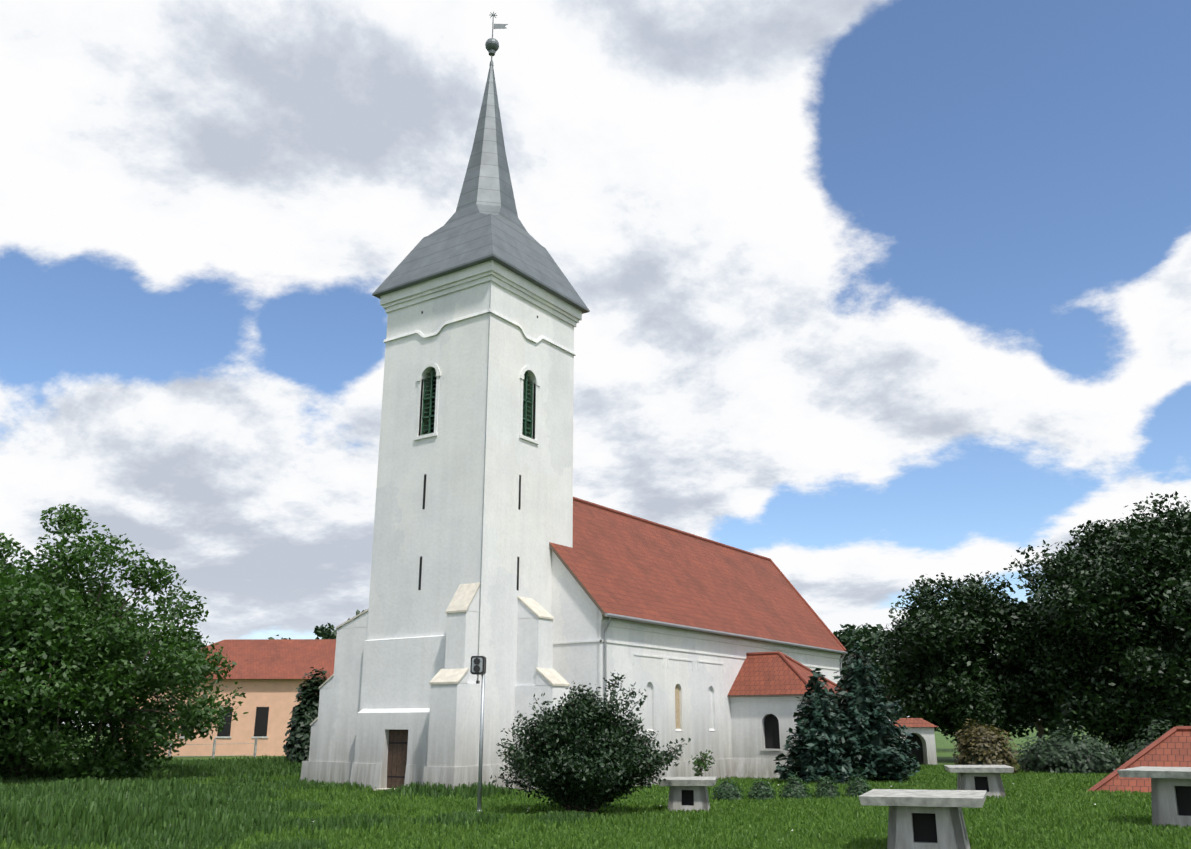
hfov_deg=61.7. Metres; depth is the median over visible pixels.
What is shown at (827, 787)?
shrub
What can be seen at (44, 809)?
rough grass
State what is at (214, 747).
fence posts
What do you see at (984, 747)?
red shrub
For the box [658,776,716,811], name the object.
cellar vent
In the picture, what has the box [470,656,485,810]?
lamp post speaker
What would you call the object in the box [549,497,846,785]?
church nave
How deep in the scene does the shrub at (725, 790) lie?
28.00 m
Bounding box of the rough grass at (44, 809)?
[0,755,590,848]
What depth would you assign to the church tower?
34.86 m
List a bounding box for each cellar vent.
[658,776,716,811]
[858,789,986,848]
[944,765,1013,797]
[1117,766,1190,827]
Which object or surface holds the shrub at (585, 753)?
on the lawn at (945, 750)
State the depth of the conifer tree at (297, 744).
48.74 m
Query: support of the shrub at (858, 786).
on the lawn at (945, 750)
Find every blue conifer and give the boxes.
[774,668,867,783]
[828,641,920,782]
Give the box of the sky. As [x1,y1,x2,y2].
[0,0,1190,726]
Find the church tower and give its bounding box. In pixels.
[300,12,589,790]
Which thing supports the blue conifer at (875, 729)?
on the lawn at (945, 750)
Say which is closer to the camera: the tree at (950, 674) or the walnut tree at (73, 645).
the walnut tree at (73, 645)
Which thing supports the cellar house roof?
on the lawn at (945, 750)
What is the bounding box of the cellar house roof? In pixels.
[1087,726,1190,792]
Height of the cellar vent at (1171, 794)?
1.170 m
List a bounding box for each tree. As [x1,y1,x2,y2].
[0,503,248,780]
[268,609,363,638]
[833,623,907,721]
[866,570,1068,747]
[997,650,1085,746]
[1003,491,1190,752]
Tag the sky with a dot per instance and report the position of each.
(880, 296)
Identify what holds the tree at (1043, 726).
on the lawn at (945, 750)
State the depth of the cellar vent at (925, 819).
16.49 m
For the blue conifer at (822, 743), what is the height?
4.123 m
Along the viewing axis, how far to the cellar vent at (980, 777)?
29.29 m
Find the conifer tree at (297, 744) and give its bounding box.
[283,667,328,764]
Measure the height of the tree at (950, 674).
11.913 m
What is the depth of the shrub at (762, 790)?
28.26 m
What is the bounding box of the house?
[119,639,335,755]
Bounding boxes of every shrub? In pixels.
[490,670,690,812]
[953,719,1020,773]
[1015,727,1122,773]
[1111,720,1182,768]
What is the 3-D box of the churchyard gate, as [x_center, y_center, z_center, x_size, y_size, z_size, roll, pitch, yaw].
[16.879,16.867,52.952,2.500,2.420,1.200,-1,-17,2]
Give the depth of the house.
70.95 m
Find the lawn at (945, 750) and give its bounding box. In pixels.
[28,727,1188,848]
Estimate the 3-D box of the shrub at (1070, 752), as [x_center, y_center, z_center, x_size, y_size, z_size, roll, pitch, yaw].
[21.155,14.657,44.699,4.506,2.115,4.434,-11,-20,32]
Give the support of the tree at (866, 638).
on the lawn at (945, 750)
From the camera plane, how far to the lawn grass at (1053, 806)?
21.30 m
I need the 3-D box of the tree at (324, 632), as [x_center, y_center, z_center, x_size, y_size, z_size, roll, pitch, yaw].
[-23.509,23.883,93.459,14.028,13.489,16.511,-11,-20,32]
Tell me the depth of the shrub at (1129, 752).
43.42 m
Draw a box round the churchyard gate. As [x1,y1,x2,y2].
[891,718,937,764]
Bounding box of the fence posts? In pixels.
[72,739,257,758]
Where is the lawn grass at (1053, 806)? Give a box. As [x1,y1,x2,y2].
[0,763,1190,848]
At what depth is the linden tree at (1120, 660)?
54.38 m
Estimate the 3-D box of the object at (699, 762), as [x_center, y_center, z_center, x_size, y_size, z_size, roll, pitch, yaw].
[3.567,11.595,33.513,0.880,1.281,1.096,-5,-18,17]

